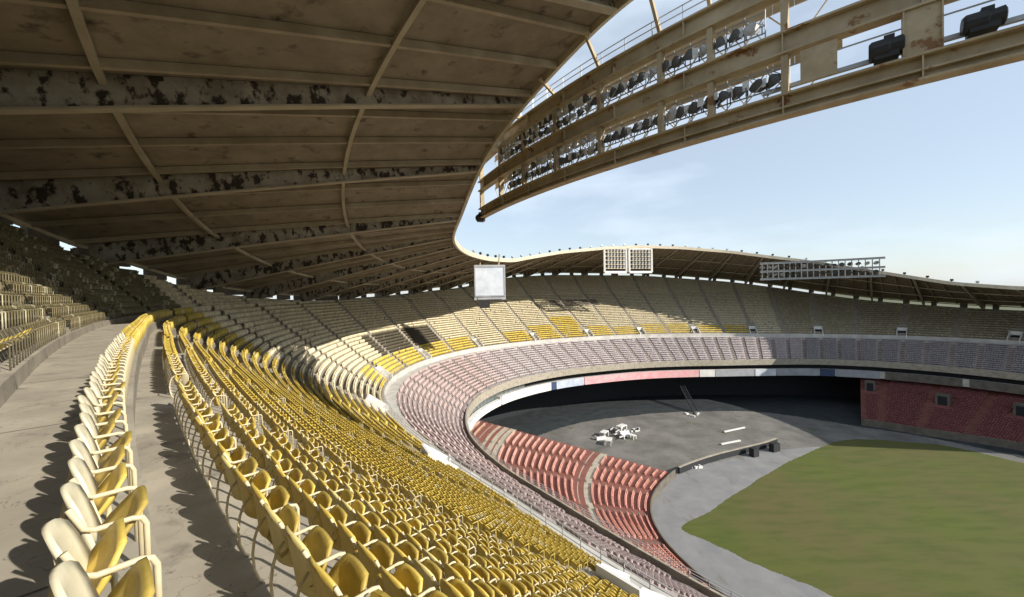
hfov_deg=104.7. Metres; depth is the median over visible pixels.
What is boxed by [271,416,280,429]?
stadium seat
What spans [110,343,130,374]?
stadium seat
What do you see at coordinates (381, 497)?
stadium seat
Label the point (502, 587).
stadium seat
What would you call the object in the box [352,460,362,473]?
stadium seat
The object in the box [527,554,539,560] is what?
stadium seat
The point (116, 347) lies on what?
stadium seat
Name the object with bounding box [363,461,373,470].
stadium seat
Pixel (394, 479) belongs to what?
stadium seat
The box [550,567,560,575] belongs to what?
stadium seat
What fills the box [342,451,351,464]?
stadium seat
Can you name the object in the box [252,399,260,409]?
stadium seat
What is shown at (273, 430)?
stadium seat
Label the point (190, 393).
stadium seat
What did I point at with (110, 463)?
stadium seat
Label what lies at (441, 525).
stadium seat
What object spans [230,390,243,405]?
stadium seat
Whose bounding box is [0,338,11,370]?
stadium seat
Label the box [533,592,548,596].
stadium seat
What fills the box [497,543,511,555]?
stadium seat
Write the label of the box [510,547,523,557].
stadium seat
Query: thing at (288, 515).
stadium seat
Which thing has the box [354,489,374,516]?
stadium seat
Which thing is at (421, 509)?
stadium seat
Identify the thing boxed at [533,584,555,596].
stadium seat
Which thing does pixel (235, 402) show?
stadium seat
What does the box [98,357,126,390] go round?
stadium seat
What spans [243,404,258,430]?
stadium seat
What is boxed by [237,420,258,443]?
stadium seat
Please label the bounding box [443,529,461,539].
stadium seat
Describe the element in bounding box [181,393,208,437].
stadium seat
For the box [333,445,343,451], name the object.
stadium seat
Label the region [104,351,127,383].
stadium seat
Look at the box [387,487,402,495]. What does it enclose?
stadium seat
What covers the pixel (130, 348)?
stadium seat
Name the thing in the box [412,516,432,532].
stadium seat
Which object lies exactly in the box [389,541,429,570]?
stadium seat
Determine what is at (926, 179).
sky
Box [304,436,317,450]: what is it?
stadium seat
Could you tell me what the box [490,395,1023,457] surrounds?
concourse floor
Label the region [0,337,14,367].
stadium seat
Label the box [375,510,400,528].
stadium seat
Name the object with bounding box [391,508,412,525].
stadium seat
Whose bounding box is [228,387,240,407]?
stadium seat
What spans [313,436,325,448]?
stadium seat
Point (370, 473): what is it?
stadium seat
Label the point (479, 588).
stadium seat
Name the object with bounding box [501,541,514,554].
stadium seat
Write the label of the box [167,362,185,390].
stadium seat
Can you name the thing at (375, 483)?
stadium seat
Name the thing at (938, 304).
ground
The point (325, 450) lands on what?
stadium seat
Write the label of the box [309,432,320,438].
stadium seat
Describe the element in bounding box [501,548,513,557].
stadium seat
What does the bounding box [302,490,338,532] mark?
stadium seat
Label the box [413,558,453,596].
stadium seat
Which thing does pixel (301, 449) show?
stadium seat
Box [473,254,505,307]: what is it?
scoreboard
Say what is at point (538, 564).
stadium seat
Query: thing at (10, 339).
stadium seat
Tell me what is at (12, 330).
stadium seat
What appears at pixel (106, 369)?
stadium seat
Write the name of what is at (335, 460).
stadium seat
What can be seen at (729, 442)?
plank
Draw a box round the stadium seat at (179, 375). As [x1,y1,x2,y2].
[169,366,188,397]
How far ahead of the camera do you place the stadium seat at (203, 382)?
12.18 m
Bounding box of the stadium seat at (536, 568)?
[528,564,544,573]
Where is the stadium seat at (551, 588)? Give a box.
[540,583,561,596]
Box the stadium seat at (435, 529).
[425,524,446,549]
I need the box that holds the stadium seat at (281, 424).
[273,420,288,441]
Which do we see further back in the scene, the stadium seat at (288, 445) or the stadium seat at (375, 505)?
the stadium seat at (288, 445)
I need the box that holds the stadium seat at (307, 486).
[289,477,320,515]
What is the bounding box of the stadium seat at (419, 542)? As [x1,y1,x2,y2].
[406,533,435,562]
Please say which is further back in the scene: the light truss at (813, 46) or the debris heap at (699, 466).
the debris heap at (699, 466)
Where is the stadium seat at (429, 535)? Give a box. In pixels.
[415,528,440,552]
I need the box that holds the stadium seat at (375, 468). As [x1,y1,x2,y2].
[368,465,380,484]
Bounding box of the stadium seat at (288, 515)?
[263,503,317,596]
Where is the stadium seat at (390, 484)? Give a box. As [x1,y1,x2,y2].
[385,478,398,489]
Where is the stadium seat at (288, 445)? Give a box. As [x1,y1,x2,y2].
[276,440,298,462]
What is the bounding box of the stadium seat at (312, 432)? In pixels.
[306,429,316,437]
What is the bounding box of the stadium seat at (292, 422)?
[285,419,296,435]
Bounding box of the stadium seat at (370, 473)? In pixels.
[364,468,376,480]
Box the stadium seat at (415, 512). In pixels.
[403,507,421,522]
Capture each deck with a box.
[0,214,1023,596]
[385,336,1023,596]
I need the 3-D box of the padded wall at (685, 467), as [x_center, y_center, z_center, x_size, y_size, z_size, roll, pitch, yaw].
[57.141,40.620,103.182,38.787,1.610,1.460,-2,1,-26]
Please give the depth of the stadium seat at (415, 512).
9.42 m
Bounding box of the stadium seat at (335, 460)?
[331,451,345,465]
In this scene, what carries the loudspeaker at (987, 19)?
attached to the light truss at (813, 46)
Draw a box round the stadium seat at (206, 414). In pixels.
[188,403,217,454]
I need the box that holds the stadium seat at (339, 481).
[333,474,351,494]
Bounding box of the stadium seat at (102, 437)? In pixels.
[68,412,130,494]
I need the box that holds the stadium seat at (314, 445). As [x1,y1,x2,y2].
[308,440,322,455]
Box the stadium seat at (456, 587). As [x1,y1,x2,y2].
[440,578,473,596]
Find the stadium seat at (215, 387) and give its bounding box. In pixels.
[205,382,221,401]
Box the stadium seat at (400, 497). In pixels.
[394,493,408,500]
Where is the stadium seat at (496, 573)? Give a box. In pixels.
[484,566,510,584]
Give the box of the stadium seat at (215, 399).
[210,388,227,408]
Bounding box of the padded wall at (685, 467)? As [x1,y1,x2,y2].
[678,438,777,473]
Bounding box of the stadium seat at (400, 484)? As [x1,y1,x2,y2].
[396,480,408,499]
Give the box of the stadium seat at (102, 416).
[77,395,126,462]
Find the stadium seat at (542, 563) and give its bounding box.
[536,560,549,568]
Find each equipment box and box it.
[749,447,758,457]
[769,442,779,452]
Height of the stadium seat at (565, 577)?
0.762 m
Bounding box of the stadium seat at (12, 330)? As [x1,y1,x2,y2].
[5,327,29,356]
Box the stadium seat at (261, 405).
[256,401,263,423]
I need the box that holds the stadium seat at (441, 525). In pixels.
[431,521,448,537]
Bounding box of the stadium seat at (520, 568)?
[513,564,530,575]
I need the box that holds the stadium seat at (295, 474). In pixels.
[275,467,304,502]
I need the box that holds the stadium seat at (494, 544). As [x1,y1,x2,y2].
[487,541,502,549]
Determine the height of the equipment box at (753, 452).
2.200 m
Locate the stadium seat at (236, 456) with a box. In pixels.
[216,442,255,515]
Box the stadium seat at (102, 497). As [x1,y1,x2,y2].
[53,457,143,566]
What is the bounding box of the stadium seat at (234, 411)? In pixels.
[222,405,242,426]
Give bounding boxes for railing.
[383,362,684,596]
[466,365,742,596]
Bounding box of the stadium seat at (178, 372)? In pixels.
[168,364,186,394]
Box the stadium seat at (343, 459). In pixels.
[336,455,350,470]
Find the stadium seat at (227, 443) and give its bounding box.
[207,432,245,499]
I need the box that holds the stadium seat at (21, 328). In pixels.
[18,325,35,351]
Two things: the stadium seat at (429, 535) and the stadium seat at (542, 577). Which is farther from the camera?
the stadium seat at (542, 577)
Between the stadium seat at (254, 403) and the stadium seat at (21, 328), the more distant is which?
the stadium seat at (254, 403)
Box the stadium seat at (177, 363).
[166,358,183,383]
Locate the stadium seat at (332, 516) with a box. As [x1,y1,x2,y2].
[318,504,356,573]
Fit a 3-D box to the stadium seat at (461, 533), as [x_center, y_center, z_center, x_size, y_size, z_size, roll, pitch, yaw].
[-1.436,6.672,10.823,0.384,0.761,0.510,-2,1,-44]
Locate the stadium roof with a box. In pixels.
[0,0,1023,310]
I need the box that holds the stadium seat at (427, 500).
[424,495,431,508]
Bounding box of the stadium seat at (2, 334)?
[0,331,20,362]
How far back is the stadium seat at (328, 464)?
8.92 m
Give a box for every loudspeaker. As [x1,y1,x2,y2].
[475,212,484,221]
[868,32,904,65]
[960,4,1008,39]
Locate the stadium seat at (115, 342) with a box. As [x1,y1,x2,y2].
[113,340,131,368]
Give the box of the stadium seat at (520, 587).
[504,579,530,596]
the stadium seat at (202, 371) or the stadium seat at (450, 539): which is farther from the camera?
the stadium seat at (202, 371)
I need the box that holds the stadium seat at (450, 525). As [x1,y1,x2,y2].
[443,521,458,530]
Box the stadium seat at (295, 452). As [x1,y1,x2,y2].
[284,446,306,468]
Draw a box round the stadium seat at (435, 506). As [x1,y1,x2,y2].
[431,500,442,513]
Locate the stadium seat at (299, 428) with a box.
[292,425,303,438]
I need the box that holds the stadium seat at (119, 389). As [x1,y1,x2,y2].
[89,376,125,404]
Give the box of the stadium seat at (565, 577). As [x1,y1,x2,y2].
[557,574,571,583]
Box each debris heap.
[684,412,698,416]
[692,464,702,468]
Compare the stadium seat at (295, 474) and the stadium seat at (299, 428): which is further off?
the stadium seat at (299, 428)
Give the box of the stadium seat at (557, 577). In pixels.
[552,575,567,582]
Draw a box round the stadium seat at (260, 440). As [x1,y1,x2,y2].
[246,432,271,479]
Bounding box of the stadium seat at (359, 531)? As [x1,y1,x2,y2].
[336,520,377,560]
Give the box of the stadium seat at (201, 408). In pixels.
[184,398,212,445]
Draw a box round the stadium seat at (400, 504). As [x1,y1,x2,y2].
[393,499,410,511]
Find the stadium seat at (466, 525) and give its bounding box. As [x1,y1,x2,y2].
[460,521,472,532]
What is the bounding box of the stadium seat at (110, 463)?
[60,439,137,541]
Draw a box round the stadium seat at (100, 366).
[96,363,126,408]
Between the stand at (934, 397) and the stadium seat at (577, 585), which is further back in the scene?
the stand at (934, 397)
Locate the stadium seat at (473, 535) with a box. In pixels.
[465,532,481,539]
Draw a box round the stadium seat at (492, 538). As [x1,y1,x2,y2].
[487,536,501,543]
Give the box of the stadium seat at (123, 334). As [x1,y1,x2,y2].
[121,332,134,354]
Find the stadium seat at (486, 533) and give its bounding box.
[479,530,491,536]
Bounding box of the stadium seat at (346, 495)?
[328,488,355,508]
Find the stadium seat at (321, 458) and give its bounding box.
[309,454,325,473]
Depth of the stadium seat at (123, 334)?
12.61 m
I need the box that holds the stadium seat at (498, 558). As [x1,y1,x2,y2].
[487,553,507,567]
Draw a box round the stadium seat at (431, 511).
[424,508,437,515]
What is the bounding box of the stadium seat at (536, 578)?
[525,573,545,585]
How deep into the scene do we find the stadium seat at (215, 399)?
10.34 m
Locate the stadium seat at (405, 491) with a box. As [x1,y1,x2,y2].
[402,485,413,499]
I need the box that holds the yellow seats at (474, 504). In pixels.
[0,222,1023,596]
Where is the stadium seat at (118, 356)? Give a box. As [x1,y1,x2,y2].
[105,349,128,384]
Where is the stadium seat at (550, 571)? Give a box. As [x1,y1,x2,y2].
[541,567,555,575]
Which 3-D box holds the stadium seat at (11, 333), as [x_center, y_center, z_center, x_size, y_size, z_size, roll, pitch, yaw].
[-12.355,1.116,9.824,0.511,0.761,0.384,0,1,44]
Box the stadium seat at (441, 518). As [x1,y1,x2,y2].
[433,514,448,522]
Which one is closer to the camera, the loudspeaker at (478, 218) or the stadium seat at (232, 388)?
the stadium seat at (232, 388)
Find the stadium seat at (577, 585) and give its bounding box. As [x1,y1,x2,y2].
[569,581,583,590]
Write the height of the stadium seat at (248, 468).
0.759 m
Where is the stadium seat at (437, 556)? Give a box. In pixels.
[422,547,455,579]
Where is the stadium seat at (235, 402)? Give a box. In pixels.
[232,392,245,404]
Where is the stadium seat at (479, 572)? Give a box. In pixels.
[465,565,496,583]
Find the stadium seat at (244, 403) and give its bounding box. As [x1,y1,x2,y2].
[237,398,251,413]
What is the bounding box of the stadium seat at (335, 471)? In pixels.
[325,466,342,479]
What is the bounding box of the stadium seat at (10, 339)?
[0,335,17,364]
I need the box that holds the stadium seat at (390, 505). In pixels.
[379,500,400,513]
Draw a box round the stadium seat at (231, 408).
[219,401,239,428]
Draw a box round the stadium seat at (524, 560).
[518,556,532,564]
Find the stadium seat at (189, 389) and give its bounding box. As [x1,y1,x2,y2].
[175,380,198,418]
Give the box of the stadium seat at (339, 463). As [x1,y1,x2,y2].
[330,459,344,468]
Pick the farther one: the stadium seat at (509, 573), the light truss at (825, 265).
the light truss at (825, 265)
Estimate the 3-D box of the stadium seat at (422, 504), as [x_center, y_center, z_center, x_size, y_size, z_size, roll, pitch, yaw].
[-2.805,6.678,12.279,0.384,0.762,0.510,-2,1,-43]
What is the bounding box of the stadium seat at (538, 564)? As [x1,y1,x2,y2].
[530,560,544,568]
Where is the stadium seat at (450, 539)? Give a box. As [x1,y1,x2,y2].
[437,533,459,547]
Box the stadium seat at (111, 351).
[107,347,128,375]
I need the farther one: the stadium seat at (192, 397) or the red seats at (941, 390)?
the red seats at (941, 390)
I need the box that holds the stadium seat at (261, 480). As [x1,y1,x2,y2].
[234,467,275,556]
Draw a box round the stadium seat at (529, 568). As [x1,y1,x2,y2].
[521,564,537,574]
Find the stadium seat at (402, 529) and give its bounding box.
[389,521,417,547]
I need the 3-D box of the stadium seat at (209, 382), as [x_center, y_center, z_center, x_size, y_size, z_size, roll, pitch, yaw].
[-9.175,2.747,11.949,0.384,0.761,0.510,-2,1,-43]
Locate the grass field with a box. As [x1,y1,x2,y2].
[681,439,1023,596]
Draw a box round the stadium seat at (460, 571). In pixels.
[443,562,477,583]
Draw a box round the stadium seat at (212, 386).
[203,380,219,404]
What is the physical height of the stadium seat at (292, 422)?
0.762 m
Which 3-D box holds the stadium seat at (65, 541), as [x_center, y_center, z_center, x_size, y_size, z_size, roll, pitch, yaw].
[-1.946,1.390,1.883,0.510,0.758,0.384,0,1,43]
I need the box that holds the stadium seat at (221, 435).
[202,423,236,485]
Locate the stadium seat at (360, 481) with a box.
[352,477,369,493]
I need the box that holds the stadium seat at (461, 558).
[447,551,475,567]
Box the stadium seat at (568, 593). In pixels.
[561,591,575,596]
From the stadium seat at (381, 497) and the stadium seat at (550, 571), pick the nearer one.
the stadium seat at (381, 497)
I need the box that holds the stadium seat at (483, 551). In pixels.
[476,544,493,558]
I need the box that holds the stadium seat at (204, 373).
[196,369,205,388]
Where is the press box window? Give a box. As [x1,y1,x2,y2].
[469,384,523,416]
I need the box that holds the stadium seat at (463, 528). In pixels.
[456,525,470,533]
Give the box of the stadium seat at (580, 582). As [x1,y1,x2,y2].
[573,579,586,588]
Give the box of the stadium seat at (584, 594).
[581,591,590,596]
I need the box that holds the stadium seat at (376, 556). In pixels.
[356,540,403,594]
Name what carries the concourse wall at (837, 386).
on the asphalt ground at (669, 441)
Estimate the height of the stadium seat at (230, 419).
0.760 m
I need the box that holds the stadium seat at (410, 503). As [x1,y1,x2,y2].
[403,499,418,510]
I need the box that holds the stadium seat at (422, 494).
[417,491,426,502]
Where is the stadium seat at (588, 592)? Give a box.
[580,589,596,596]
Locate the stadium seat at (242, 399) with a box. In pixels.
[235,395,248,409]
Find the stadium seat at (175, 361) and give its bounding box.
[165,356,182,382]
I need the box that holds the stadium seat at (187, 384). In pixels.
[173,377,196,413]
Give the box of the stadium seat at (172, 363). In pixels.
[165,354,181,378]
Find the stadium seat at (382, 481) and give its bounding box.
[378,474,389,487]
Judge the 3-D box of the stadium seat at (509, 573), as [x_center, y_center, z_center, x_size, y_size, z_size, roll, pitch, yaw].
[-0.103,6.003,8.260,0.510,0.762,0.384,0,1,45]
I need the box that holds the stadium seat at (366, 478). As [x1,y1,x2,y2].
[360,474,373,488]
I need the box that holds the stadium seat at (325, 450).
[322,442,332,461]
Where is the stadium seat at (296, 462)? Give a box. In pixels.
[289,453,309,478]
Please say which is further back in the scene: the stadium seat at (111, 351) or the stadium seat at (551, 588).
the stadium seat at (551, 588)
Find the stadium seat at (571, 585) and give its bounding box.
[565,583,580,591]
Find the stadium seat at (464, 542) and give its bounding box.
[458,538,475,554]
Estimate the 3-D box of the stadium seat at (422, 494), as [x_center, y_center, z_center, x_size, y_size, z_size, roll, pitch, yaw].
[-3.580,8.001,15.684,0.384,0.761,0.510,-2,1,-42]
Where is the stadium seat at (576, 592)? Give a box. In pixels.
[566,588,581,596]
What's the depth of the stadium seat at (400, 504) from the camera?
9.73 m
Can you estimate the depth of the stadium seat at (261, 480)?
3.82 m
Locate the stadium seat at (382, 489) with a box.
[375,486,390,504]
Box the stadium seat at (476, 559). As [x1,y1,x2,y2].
[466,554,491,568]
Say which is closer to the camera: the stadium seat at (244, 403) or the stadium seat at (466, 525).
the stadium seat at (244, 403)
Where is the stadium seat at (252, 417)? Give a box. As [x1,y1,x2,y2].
[247,408,262,434]
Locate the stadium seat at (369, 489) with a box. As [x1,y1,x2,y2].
[360,484,379,503]
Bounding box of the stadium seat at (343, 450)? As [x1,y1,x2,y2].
[338,448,349,467]
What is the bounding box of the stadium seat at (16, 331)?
[11,327,31,354]
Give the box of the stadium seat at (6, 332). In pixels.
[0,329,23,361]
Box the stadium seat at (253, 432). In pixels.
[241,425,258,464]
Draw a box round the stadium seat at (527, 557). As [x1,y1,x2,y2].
[520,553,532,563]
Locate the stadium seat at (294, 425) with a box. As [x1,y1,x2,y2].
[288,421,300,440]
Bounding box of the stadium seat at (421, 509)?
[412,506,427,514]
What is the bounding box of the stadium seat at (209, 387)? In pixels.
[207,385,224,404]
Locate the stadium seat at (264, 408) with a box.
[258,404,266,426]
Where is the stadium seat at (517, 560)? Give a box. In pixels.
[510,555,525,565]
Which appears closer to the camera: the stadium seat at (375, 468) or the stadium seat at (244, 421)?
the stadium seat at (244, 421)
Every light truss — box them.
[478,0,1023,217]
[759,257,885,279]
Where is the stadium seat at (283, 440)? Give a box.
[272,434,291,451]
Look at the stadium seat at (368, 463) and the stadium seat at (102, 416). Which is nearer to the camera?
the stadium seat at (102, 416)
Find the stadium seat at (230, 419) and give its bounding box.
[225,410,247,432]
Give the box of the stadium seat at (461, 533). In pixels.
[452,529,469,539]
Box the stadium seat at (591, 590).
[583,586,598,596]
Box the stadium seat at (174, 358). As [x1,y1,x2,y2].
[165,353,179,369]
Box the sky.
[13,0,1023,299]
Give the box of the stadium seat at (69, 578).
[49,556,154,596]
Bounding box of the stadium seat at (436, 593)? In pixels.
[411,589,447,596]
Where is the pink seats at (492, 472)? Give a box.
[398,337,1023,596]
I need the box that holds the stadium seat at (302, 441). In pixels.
[300,432,309,445]
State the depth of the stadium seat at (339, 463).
10.60 m
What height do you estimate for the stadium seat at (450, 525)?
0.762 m
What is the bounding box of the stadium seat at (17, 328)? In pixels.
[13,326,33,353]
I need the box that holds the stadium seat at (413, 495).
[408,490,420,503]
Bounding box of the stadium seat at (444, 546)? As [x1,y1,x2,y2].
[432,539,457,563]
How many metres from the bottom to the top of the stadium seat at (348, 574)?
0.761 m
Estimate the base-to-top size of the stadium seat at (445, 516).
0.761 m
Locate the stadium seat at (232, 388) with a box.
[226,385,238,406]
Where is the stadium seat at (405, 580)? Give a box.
[379,563,434,596]
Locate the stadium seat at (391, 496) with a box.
[384,492,399,503]
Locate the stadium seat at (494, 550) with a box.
[487,547,504,556]
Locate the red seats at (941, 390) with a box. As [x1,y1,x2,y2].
[470,378,1023,531]
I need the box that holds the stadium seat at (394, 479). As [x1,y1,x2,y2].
[390,476,401,487]
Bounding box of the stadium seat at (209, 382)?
[202,377,217,397]
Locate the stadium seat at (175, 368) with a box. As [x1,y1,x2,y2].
[167,360,184,387]
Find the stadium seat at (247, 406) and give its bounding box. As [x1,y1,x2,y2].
[240,401,255,423]
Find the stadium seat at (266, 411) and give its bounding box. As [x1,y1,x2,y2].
[260,407,273,427]
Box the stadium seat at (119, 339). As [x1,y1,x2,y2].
[116,336,132,361]
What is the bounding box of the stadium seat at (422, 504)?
[416,501,429,509]
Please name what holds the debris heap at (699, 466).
on the warning track
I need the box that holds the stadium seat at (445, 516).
[438,512,452,522]
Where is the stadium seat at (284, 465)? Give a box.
[270,455,299,490]
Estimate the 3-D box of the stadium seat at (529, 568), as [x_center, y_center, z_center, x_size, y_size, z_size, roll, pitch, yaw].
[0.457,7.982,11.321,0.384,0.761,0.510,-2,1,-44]
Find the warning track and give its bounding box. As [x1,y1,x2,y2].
[652,447,832,596]
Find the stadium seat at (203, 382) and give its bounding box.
[200,375,214,393]
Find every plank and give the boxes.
[721,440,740,444]
[723,427,744,431]
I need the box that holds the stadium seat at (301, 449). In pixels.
[297,443,313,455]
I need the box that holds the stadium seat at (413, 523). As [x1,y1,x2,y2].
[401,518,425,536]
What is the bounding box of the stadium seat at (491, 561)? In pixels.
[483,557,503,569]
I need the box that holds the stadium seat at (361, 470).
[358,464,369,476]
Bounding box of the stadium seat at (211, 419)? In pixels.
[191,409,222,463]
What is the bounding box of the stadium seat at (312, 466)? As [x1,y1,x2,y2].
[300,460,317,479]
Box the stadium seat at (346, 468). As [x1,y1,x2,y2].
[337,465,351,477]
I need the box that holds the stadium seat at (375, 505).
[363,499,386,514]
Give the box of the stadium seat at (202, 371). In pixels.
[195,367,207,385]
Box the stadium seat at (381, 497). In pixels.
[370,491,389,503]
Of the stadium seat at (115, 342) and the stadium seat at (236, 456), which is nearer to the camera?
the stadium seat at (236, 456)
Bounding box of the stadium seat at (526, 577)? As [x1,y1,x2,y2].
[516,573,538,585]
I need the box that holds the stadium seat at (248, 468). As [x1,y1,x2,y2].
[220,455,267,534]
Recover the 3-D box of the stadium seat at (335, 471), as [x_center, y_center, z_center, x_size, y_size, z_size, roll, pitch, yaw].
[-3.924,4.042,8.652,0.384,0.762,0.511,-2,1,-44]
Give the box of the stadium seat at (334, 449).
[327,446,336,460]
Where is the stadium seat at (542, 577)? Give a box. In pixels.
[533,572,551,583]
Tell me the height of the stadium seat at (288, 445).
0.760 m
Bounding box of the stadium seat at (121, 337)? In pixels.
[118,334,133,357]
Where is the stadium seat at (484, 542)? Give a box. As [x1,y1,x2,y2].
[476,539,492,547]
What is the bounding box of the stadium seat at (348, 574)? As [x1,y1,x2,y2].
[308,553,382,596]
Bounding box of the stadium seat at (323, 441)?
[318,439,326,455]
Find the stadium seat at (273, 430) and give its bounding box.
[261,424,279,442]
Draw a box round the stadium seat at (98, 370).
[94,367,126,413]
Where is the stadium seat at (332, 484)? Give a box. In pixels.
[318,477,343,505]
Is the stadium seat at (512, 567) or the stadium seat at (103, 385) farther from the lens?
the stadium seat at (512, 567)
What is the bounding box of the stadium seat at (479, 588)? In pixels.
[467,579,503,596]
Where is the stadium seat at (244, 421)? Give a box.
[231,414,250,451]
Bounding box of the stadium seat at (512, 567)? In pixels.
[501,563,522,574]
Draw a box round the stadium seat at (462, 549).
[451,544,474,556]
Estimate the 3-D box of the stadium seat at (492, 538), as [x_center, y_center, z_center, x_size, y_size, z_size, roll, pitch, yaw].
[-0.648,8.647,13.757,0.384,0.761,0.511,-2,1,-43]
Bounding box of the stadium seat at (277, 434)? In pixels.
[266,429,281,449]
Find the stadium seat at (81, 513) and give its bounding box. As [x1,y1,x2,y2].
[47,482,153,596]
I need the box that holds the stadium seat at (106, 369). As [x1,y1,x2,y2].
[97,360,126,402]
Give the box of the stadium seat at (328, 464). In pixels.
[318,460,333,480]
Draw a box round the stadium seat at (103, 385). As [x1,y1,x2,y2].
[91,371,125,403]
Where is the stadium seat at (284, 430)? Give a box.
[278,424,293,448]
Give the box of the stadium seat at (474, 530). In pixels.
[468,528,481,535]
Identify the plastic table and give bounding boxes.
[594,434,605,440]
[599,430,608,435]
[605,437,611,446]
[614,432,624,439]
[616,424,626,430]
[619,430,629,436]
[627,433,636,439]
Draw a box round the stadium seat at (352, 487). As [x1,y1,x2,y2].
[343,481,362,503]
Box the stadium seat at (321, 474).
[307,469,329,497]
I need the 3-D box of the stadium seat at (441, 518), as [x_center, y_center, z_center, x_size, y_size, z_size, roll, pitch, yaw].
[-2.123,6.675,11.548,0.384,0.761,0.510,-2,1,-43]
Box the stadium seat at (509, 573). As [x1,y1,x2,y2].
[498,568,520,580]
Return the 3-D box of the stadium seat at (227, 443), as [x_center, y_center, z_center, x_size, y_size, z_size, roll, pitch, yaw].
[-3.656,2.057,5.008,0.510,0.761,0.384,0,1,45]
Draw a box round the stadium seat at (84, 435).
[65,424,133,521]
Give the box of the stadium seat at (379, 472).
[373,470,383,482]
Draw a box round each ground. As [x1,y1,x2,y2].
[539,411,1023,474]
[824,294,1023,310]
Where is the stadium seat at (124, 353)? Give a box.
[108,345,129,377]
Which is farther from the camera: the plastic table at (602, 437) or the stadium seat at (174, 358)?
the plastic table at (602, 437)
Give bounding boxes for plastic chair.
[638,572,646,578]
[652,579,660,587]
[678,588,685,596]
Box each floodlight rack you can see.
[603,249,627,272]
[628,248,652,272]
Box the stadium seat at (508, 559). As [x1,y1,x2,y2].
[503,555,516,564]
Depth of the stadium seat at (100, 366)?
6.40 m
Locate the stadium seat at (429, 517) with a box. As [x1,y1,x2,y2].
[421,513,437,526]
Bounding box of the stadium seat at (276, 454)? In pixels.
[262,446,288,495]
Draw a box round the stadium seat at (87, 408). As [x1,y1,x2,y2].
[72,402,127,477]
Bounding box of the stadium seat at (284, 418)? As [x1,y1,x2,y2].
[282,415,291,425]
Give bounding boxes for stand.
[471,420,728,596]
[860,378,1023,450]
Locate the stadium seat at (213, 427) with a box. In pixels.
[194,416,229,473]
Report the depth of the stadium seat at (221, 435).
5.25 m
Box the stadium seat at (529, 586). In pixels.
[521,579,539,596]
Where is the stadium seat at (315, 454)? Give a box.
[304,448,319,465]
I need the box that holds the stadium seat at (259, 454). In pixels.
[251,440,279,468]
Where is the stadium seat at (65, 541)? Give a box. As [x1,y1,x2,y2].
[41,516,162,596]
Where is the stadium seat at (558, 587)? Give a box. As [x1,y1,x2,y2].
[547,581,565,595]
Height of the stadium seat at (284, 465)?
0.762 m
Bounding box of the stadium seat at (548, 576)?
[540,572,557,582]
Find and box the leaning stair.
[677,381,698,413]
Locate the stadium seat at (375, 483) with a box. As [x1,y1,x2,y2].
[367,480,380,494]
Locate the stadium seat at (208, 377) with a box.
[198,373,212,392]
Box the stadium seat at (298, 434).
[295,428,308,447]
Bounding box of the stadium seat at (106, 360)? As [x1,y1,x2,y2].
[99,354,127,392]
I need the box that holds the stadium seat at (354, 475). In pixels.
[344,471,361,485]
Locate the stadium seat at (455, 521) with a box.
[448,518,460,530]
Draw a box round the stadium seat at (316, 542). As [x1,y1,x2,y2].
[284,525,345,596]
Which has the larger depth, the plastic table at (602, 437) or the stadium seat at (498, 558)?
the plastic table at (602, 437)
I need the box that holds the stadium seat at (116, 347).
[111,342,130,371]
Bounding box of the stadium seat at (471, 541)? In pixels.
[463,536,480,557]
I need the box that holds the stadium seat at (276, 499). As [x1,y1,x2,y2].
[250,482,300,582]
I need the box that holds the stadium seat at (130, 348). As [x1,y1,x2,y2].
[113,339,131,366]
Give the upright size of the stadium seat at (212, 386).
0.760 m
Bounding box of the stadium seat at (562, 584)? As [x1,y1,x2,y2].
[553,580,570,590]
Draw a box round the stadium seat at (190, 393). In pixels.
[177,384,201,420]
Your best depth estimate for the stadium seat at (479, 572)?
6.35 m
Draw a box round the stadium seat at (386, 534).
[373,524,406,564]
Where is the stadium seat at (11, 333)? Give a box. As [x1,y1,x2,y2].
[2,328,26,359]
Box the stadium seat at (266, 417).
[263,410,273,425]
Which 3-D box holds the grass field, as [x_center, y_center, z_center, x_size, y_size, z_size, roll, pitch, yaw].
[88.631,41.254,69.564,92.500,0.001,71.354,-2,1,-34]
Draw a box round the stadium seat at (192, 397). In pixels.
[179,388,205,427]
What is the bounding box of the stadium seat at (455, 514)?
[450,510,462,521]
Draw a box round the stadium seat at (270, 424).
[267,413,280,429]
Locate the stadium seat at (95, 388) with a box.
[89,381,124,406]
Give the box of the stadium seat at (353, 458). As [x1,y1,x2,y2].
[347,455,359,475]
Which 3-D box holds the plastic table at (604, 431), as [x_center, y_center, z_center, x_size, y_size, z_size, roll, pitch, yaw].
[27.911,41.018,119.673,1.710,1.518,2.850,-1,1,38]
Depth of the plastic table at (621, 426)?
124.09 m
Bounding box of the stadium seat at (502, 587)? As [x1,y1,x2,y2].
[485,579,519,596]
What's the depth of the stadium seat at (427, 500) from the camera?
15.21 m
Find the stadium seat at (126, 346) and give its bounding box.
[114,338,132,364]
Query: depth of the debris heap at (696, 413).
138.34 m
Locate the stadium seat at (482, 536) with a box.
[478,534,491,541]
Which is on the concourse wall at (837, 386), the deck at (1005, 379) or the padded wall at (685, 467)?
the deck at (1005, 379)
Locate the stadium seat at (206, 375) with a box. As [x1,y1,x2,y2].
[197,371,211,389]
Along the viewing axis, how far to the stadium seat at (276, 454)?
6.16 m
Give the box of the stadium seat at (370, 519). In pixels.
[356,511,385,546]
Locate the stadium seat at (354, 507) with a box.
[341,499,369,528]
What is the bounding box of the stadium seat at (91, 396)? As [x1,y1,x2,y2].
[80,387,125,431]
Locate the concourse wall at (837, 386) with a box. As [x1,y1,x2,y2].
[479,375,859,422]
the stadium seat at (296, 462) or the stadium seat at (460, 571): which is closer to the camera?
the stadium seat at (460, 571)
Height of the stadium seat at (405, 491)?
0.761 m

